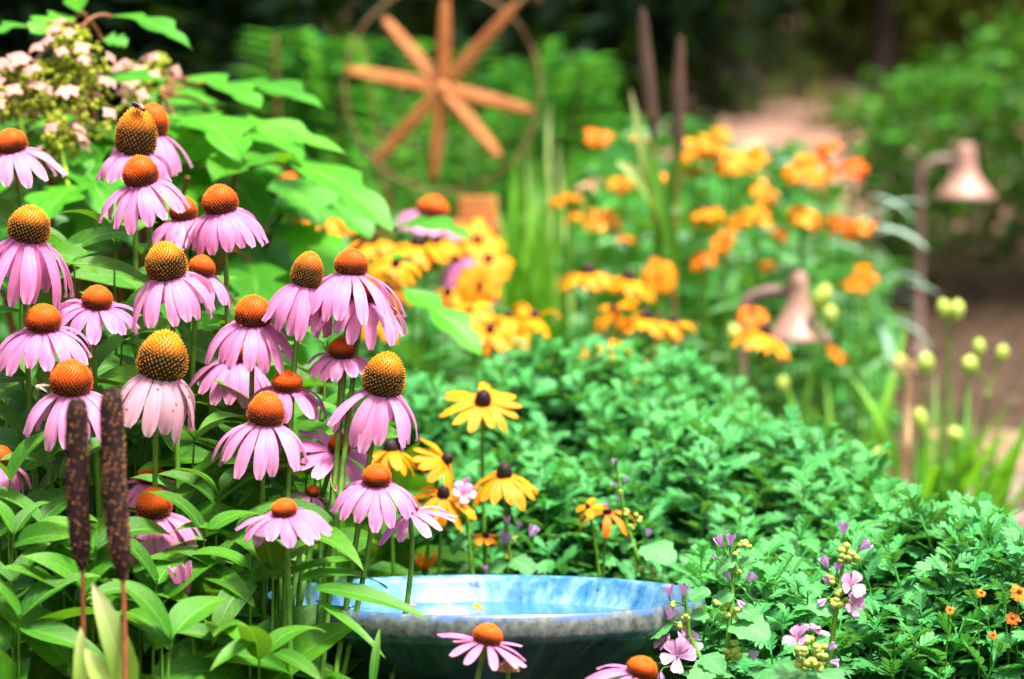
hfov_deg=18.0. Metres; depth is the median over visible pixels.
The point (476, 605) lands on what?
fallen petal
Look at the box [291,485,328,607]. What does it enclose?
purple coneflower
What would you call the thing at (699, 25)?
evergreen shrub
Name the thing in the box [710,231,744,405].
bloom
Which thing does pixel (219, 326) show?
coneflower shoot
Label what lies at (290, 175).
purple coneflower
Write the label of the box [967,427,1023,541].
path
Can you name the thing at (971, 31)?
woodland tree
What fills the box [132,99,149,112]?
bee
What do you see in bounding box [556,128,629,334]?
bloom
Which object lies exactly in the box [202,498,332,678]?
purple coneflower
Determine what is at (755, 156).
bloom
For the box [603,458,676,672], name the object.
mallow
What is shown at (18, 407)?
coneflower shoot
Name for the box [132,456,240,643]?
coneflower shoot
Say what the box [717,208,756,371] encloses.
bloom
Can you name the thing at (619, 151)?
bed foliage
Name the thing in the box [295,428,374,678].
purple coneflower
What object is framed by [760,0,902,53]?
olive shrub
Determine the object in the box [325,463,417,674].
purple coneflower
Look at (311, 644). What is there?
coneflower shoot
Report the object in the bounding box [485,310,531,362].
black eyed susan
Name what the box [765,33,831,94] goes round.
olive shrub
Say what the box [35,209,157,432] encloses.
coneflower shoot
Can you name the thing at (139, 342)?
coneflower shoot
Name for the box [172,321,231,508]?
coneflower shoot
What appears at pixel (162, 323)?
coneflower shoot
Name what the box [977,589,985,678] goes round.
bloom
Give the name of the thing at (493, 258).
black eyed susan
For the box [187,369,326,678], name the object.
purple coneflower
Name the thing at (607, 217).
bloom
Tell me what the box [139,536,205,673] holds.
coneflower shoot
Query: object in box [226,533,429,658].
coneflower shoot
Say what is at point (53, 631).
coneflower shoot
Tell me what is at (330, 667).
purple coneflower
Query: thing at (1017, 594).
bloom
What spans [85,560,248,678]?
coneflower shoot
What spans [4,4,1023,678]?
ground
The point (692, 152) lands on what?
bloom
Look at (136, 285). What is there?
coneflower shoot
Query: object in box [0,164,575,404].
sprawling leaves
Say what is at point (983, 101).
bush
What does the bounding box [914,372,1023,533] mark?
lily clump
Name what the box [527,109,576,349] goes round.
grass clump
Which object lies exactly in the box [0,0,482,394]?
oakleaf hydrangea
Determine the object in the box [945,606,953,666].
bloom
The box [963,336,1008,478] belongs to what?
pod stalk
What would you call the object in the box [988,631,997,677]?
bloom
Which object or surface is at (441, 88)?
garden wheel
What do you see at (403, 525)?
purple coneflower
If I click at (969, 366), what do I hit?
pod stalk
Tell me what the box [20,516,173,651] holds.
coneflower shoot
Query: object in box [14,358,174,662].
purple coneflower
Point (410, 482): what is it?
undergrowth
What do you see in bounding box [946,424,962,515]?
pod stalk
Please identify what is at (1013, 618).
bloom
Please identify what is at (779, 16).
olive shrub
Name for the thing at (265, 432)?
purple coneflower
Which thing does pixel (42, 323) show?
purple coneflower
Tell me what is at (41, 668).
coneflower shoot
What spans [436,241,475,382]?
purple coneflower
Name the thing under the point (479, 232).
black eyed susan
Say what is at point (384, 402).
purple coneflower
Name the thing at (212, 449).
coneflower shoot
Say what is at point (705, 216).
bloom
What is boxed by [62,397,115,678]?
ornamental millet
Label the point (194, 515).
coneflower shoot
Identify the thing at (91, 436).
coneflower shoot
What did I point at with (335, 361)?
purple coneflower
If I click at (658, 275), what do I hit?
black eyed susan
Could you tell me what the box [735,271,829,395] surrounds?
path lamp
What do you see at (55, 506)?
coneflower shoot
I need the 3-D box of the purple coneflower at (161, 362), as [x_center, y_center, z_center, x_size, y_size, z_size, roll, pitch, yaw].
[-0.297,0.368,2.964,0.220,0.761,0.248,2,3,37]
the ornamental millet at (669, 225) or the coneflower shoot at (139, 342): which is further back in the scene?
the ornamental millet at (669, 225)
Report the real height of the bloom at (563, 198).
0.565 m
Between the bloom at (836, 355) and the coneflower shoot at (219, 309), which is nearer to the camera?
the coneflower shoot at (219, 309)
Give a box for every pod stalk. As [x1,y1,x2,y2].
[725,321,788,400]
[803,281,837,429]
[873,445,887,477]
[892,352,910,484]
[913,350,933,455]
[937,297,964,446]
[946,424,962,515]
[948,354,978,488]
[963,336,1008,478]
[983,443,990,482]
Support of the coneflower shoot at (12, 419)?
on the ground
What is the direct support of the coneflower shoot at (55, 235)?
on the ground
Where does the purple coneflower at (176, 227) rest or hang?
on the ground
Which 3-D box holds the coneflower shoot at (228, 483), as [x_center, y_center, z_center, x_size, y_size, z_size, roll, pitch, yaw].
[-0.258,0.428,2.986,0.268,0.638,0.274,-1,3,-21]
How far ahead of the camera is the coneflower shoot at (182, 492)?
2.97 m
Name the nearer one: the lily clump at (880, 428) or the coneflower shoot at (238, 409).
the coneflower shoot at (238, 409)
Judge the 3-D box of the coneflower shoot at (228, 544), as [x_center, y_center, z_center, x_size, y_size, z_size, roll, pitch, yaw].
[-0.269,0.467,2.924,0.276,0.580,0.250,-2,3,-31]
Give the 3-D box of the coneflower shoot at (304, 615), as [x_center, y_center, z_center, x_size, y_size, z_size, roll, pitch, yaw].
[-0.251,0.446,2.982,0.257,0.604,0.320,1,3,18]
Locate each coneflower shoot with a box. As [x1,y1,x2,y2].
[0,274,101,561]
[0,348,102,581]
[0,387,65,649]
[0,399,95,651]
[0,431,97,657]
[0,437,100,678]
[0,486,157,678]
[0,500,68,678]
[0,542,117,678]
[0,550,160,678]
[0,573,106,677]
[6,510,74,678]
[20,243,134,521]
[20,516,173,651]
[21,227,143,481]
[22,326,161,533]
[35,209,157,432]
[42,286,195,516]
[62,276,303,586]
[85,537,147,653]
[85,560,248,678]
[88,487,212,678]
[89,433,143,579]
[90,378,225,464]
[90,408,143,580]
[99,528,198,675]
[110,578,228,678]
[121,339,312,560]
[126,256,239,468]
[128,509,233,638]
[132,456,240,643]
[134,441,254,493]
[136,420,269,621]
[137,458,305,664]
[137,540,237,620]
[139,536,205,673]
[140,490,258,622]
[149,502,353,676]
[158,470,299,583]
[164,550,264,678]
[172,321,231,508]
[172,449,366,678]
[179,539,363,678]
[181,437,254,573]
[186,270,353,675]
[190,441,246,565]
[195,401,246,539]
[197,323,356,674]
[209,620,379,678]
[213,380,336,572]
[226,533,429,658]
[238,435,332,676]
[247,381,397,604]
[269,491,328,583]
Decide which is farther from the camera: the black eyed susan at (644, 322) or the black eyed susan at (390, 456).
the black eyed susan at (644, 322)
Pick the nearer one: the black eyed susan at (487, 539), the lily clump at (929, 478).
the black eyed susan at (487, 539)
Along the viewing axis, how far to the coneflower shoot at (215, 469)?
3.03 m
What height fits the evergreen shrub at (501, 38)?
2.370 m
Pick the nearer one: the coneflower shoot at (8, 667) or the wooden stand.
the coneflower shoot at (8, 667)
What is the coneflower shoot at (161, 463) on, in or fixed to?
on the ground
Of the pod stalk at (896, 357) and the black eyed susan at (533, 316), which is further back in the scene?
the pod stalk at (896, 357)
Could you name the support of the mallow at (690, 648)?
on the ground
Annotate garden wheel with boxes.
[343,0,542,192]
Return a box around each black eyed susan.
[188,217,198,381]
[292,218,346,382]
[301,217,355,390]
[348,233,414,361]
[361,316,397,355]
[363,273,413,357]
[368,258,421,352]
[372,438,424,576]
[386,233,451,398]
[411,438,454,575]
[413,235,470,374]
[414,550,437,575]
[415,484,476,574]
[429,217,506,373]
[430,286,463,381]
[435,301,494,387]
[440,263,502,383]
[440,382,522,574]
[451,242,514,377]
[472,461,538,574]
[472,531,497,574]
[474,323,517,369]
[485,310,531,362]
[502,322,531,368]
[513,303,560,347]
[555,262,617,376]
[576,498,658,678]
[578,505,651,658]
[579,333,631,372]
[593,296,642,382]
[598,268,655,350]
[612,307,675,358]
[630,256,676,360]
[647,315,697,672]
[731,324,789,408]
[738,306,774,416]
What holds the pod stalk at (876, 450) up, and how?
on the ground
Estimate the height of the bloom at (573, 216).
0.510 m
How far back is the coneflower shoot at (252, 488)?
2.98 m
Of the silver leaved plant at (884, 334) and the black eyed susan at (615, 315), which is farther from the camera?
the silver leaved plant at (884, 334)
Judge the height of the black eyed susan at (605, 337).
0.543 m
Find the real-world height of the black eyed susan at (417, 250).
0.673 m
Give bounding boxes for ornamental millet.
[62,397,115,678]
[92,387,138,678]
[616,7,677,356]
[646,36,685,346]
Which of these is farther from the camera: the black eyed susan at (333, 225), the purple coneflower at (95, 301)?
the black eyed susan at (333, 225)
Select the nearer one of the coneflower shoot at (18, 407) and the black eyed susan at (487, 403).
the coneflower shoot at (18, 407)
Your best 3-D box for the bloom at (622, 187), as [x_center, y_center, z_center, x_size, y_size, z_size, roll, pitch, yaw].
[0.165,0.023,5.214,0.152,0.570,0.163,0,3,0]
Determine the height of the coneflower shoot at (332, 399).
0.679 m
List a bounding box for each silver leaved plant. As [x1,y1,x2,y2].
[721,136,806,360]
[752,228,867,400]
[840,271,937,398]
[848,194,928,442]
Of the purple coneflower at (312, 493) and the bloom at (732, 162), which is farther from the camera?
the bloom at (732, 162)
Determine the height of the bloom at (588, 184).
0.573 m
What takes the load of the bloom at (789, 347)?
on the ground
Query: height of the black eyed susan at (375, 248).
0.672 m
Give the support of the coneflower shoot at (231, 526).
on the ground
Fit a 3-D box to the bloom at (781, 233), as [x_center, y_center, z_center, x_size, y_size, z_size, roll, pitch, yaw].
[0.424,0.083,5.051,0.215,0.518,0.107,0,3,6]
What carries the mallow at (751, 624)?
on the ground
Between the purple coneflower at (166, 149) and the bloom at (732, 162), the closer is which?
the purple coneflower at (166, 149)
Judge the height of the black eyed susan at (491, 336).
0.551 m
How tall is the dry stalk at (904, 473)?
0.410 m
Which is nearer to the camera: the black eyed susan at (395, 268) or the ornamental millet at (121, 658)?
the ornamental millet at (121, 658)
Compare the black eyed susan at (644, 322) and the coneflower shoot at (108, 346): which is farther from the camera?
the black eyed susan at (644, 322)
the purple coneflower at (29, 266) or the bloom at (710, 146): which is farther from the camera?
the bloom at (710, 146)
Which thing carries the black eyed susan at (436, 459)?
on the ground
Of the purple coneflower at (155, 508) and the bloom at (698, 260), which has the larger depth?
the bloom at (698, 260)
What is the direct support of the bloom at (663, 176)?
on the ground
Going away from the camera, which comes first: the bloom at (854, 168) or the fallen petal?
the fallen petal
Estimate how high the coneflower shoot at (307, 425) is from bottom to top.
0.788 m
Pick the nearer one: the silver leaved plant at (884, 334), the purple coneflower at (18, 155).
the purple coneflower at (18, 155)
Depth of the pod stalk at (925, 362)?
4.69 m
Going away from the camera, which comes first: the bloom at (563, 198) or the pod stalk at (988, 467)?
the pod stalk at (988, 467)
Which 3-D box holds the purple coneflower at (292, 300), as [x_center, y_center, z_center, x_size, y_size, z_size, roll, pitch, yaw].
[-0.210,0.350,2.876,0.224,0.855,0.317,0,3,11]
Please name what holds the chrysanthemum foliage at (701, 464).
on the ground
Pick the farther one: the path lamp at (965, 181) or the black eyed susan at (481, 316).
the path lamp at (965, 181)
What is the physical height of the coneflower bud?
0.574 m
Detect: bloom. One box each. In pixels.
[548,213,602,348]
[550,192,583,368]
[554,179,602,337]
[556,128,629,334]
[574,209,621,374]
[608,177,639,398]
[609,135,653,352]
[615,235,654,340]
[625,173,692,369]
[652,166,734,372]
[660,138,724,378]
[676,250,738,376]
[677,134,735,365]
[680,127,750,387]
[682,208,749,381]
[693,148,758,377]
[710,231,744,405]
[711,179,784,397]
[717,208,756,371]
[724,145,807,402]
[747,202,778,413]
[754,261,803,418]
[756,227,810,429]
[760,154,845,419]
[764,206,836,428]
[773,142,858,436]
[778,153,857,436]
[783,211,857,448]
[790,170,847,426]
[808,220,887,478]
[818,212,861,435]
[824,159,890,436]
[827,346,857,441]
[833,263,904,433]
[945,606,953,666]
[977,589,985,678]
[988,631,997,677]
[1005,612,1021,668]
[1010,585,1023,663]
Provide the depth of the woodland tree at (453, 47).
12.06 m
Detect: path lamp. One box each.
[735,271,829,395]
[908,143,994,360]
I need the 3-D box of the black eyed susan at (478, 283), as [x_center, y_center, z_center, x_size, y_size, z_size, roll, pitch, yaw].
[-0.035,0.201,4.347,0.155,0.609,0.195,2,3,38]
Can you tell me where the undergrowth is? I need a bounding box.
[14,321,481,592]
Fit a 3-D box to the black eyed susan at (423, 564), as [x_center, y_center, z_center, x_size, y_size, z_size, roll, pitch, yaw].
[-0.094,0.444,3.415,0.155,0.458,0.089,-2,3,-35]
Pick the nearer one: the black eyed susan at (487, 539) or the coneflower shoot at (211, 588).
the coneflower shoot at (211, 588)
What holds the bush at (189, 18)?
on the ground
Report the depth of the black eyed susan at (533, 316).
4.31 m
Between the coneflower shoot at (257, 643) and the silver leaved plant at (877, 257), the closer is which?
the coneflower shoot at (257, 643)
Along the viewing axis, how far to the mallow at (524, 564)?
3.36 m
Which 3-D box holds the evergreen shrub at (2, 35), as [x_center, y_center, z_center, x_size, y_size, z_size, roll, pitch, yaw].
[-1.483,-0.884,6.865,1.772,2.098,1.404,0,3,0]
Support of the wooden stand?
on the ground
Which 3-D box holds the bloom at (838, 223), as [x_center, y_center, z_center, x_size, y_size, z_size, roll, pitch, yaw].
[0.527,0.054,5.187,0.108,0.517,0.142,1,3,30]
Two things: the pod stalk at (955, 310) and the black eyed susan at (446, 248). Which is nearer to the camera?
the black eyed susan at (446, 248)
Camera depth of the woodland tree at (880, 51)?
12.03 m
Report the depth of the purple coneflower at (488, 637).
2.77 m
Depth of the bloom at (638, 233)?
5.18 m
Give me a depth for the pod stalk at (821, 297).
5.00 m
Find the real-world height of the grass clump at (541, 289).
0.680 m
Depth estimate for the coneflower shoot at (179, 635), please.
2.94 m
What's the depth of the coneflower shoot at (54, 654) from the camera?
2.83 m
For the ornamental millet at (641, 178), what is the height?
0.878 m
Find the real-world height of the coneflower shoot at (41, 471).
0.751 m
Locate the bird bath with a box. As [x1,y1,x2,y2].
[268,575,705,678]
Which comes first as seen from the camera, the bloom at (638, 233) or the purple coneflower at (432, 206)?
the purple coneflower at (432, 206)
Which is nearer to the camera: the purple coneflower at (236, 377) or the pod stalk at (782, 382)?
the purple coneflower at (236, 377)
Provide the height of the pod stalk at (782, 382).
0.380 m
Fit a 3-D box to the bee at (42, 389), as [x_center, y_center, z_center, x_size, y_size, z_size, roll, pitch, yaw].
[-0.421,0.044,2.886,0.018,0.014,0.013,0,3,0]
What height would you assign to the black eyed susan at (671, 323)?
0.515 m
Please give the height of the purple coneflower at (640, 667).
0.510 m
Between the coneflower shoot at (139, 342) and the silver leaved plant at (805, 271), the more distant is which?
the silver leaved plant at (805, 271)
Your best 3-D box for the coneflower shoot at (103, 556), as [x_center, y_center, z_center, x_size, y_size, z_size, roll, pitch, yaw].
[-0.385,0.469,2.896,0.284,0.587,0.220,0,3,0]
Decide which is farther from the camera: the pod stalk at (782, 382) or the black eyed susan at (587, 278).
the pod stalk at (782, 382)
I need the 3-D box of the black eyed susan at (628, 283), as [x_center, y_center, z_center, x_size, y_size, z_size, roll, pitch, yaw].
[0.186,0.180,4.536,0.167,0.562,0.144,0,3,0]
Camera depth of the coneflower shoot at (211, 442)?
3.04 m
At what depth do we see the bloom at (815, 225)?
5.17 m
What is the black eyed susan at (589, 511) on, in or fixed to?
on the ground
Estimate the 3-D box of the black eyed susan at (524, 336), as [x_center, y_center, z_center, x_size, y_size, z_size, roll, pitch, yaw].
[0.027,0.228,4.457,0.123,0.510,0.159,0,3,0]
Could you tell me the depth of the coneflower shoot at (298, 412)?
3.11 m
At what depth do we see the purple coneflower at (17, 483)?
2.96 m
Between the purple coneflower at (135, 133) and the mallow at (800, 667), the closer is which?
the mallow at (800, 667)
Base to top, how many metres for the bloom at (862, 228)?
0.510 m
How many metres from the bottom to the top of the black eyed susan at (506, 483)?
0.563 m
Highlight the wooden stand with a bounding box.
[446,196,502,382]
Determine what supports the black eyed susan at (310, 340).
on the ground
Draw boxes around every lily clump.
[766,322,907,492]
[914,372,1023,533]
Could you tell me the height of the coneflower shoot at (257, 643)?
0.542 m
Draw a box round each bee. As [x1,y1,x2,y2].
[29,382,48,395]
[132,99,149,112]
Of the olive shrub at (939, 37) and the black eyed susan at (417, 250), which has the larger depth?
the olive shrub at (939, 37)
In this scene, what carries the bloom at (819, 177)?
on the ground
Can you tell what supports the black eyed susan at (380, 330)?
on the ground
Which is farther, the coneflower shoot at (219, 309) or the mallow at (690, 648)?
the coneflower shoot at (219, 309)
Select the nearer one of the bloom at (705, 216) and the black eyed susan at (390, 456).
the black eyed susan at (390, 456)
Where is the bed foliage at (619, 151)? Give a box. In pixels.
[490,115,922,468]
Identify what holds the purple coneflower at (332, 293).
on the ground
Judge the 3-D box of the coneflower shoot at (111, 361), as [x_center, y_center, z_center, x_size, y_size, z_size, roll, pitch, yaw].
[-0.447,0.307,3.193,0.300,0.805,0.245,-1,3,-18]
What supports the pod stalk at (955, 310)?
on the ground
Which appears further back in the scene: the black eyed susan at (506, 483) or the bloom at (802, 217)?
the bloom at (802, 217)
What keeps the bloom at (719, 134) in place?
on the ground
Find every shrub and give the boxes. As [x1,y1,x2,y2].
[0,0,220,196]
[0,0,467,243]
[79,0,617,192]
[223,29,647,375]
[379,0,839,189]
[656,0,817,73]
[720,46,794,117]
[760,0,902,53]
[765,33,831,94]
[774,0,1023,82]
[795,66,863,127]
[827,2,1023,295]
[862,0,1023,84]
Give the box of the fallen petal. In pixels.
[473,603,482,608]
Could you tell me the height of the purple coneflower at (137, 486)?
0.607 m
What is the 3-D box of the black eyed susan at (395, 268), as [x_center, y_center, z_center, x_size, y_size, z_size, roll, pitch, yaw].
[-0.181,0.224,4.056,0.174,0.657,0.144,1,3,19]
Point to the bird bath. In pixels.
(564, 627)
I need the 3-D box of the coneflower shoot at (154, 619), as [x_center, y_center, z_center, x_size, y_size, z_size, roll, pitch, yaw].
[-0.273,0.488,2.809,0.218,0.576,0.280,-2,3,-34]
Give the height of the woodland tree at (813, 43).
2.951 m
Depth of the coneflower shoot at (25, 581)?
2.90 m
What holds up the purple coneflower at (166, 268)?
on the ground
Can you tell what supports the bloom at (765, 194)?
on the ground
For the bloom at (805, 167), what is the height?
0.629 m
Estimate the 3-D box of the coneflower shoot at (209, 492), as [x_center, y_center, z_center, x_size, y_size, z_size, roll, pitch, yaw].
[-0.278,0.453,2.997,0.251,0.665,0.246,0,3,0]
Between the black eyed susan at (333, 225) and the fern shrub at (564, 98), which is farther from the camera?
the fern shrub at (564, 98)
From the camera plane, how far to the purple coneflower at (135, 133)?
3.15 m
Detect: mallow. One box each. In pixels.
[450,477,475,574]
[481,516,539,574]
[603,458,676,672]
[646,583,741,678]
[695,533,794,678]
[769,623,845,678]
[807,521,873,667]
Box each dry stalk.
[888,348,922,485]
[922,418,944,466]
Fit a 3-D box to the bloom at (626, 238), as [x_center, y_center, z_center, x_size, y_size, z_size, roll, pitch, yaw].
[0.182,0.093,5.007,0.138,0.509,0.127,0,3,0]
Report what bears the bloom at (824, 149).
on the ground
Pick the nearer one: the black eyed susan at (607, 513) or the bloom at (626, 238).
the black eyed susan at (607, 513)
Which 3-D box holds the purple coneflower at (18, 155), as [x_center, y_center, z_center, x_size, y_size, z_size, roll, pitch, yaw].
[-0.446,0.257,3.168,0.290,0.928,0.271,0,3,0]
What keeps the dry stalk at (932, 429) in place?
on the ground
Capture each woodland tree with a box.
[321,0,542,105]
[698,0,763,113]
[798,0,817,51]
[862,0,894,89]
[864,0,1022,64]
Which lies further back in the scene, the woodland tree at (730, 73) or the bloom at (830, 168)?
the woodland tree at (730, 73)
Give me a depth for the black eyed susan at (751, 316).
4.60 m
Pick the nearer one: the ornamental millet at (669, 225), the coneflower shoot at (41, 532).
the coneflower shoot at (41, 532)
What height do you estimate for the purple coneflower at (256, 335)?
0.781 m
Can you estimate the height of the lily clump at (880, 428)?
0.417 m
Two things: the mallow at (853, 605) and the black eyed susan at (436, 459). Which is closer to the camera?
the mallow at (853, 605)
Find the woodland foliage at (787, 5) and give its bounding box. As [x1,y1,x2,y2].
[207,0,1019,81]
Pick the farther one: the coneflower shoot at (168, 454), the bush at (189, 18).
the bush at (189, 18)
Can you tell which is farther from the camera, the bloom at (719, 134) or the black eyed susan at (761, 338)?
the bloom at (719, 134)
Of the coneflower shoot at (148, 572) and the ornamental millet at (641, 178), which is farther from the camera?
the ornamental millet at (641, 178)
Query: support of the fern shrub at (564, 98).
on the ground
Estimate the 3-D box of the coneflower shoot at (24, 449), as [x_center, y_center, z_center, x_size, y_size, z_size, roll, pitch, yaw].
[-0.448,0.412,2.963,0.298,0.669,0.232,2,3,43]
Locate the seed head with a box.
[497,660,519,678]
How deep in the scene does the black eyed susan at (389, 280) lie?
3.91 m
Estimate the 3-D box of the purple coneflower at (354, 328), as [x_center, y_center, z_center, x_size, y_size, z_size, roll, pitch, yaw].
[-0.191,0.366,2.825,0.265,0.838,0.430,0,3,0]
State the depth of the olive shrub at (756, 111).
11.17 m
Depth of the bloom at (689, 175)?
5.11 m
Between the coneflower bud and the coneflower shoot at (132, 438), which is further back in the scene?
the coneflower shoot at (132, 438)
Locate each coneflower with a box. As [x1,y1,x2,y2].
[0,128,104,623]
[0,204,127,678]
[0,303,116,658]
[0,445,31,657]
[7,285,140,654]
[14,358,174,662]
[53,154,265,665]
[59,107,210,477]
[70,102,240,356]
[97,241,255,561]
[120,329,270,674]
[127,467,184,507]
[131,487,201,657]
[138,254,241,479]
[152,196,239,544]
[177,184,268,561]
[184,343,270,500]
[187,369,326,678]
[194,294,309,571]
[201,275,407,678]
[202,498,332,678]
[203,250,363,678]
[209,337,368,678]
[210,390,308,622]
[270,561,342,674]
[281,172,297,259]
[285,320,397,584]
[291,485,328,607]
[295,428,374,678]
[308,248,406,675]
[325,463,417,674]
[327,351,418,672]
[378,496,456,678]
[395,195,462,395]
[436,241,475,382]
[438,623,526,678]
[585,655,657,678]
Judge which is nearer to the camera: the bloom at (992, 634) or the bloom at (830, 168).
the bloom at (992, 634)
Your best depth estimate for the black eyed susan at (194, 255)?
3.81 m
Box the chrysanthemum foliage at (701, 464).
[313,330,1023,678]
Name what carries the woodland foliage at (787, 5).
on the ground
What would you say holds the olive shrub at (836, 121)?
on the ground
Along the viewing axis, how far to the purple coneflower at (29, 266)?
2.97 m
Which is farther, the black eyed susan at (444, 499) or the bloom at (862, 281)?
the bloom at (862, 281)
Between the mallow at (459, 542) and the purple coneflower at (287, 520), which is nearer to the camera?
the purple coneflower at (287, 520)
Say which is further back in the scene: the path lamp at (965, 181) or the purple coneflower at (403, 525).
the path lamp at (965, 181)
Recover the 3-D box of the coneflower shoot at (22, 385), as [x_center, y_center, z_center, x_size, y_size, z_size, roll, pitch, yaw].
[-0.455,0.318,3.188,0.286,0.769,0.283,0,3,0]
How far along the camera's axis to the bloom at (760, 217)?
5.04 m
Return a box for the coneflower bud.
[167,560,195,654]
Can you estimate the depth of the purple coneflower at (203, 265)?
3.08 m
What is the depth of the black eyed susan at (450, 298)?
4.35 m
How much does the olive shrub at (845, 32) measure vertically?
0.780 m
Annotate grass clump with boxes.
[413,137,592,369]
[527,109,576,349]
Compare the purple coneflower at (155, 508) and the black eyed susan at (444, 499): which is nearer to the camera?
the purple coneflower at (155, 508)

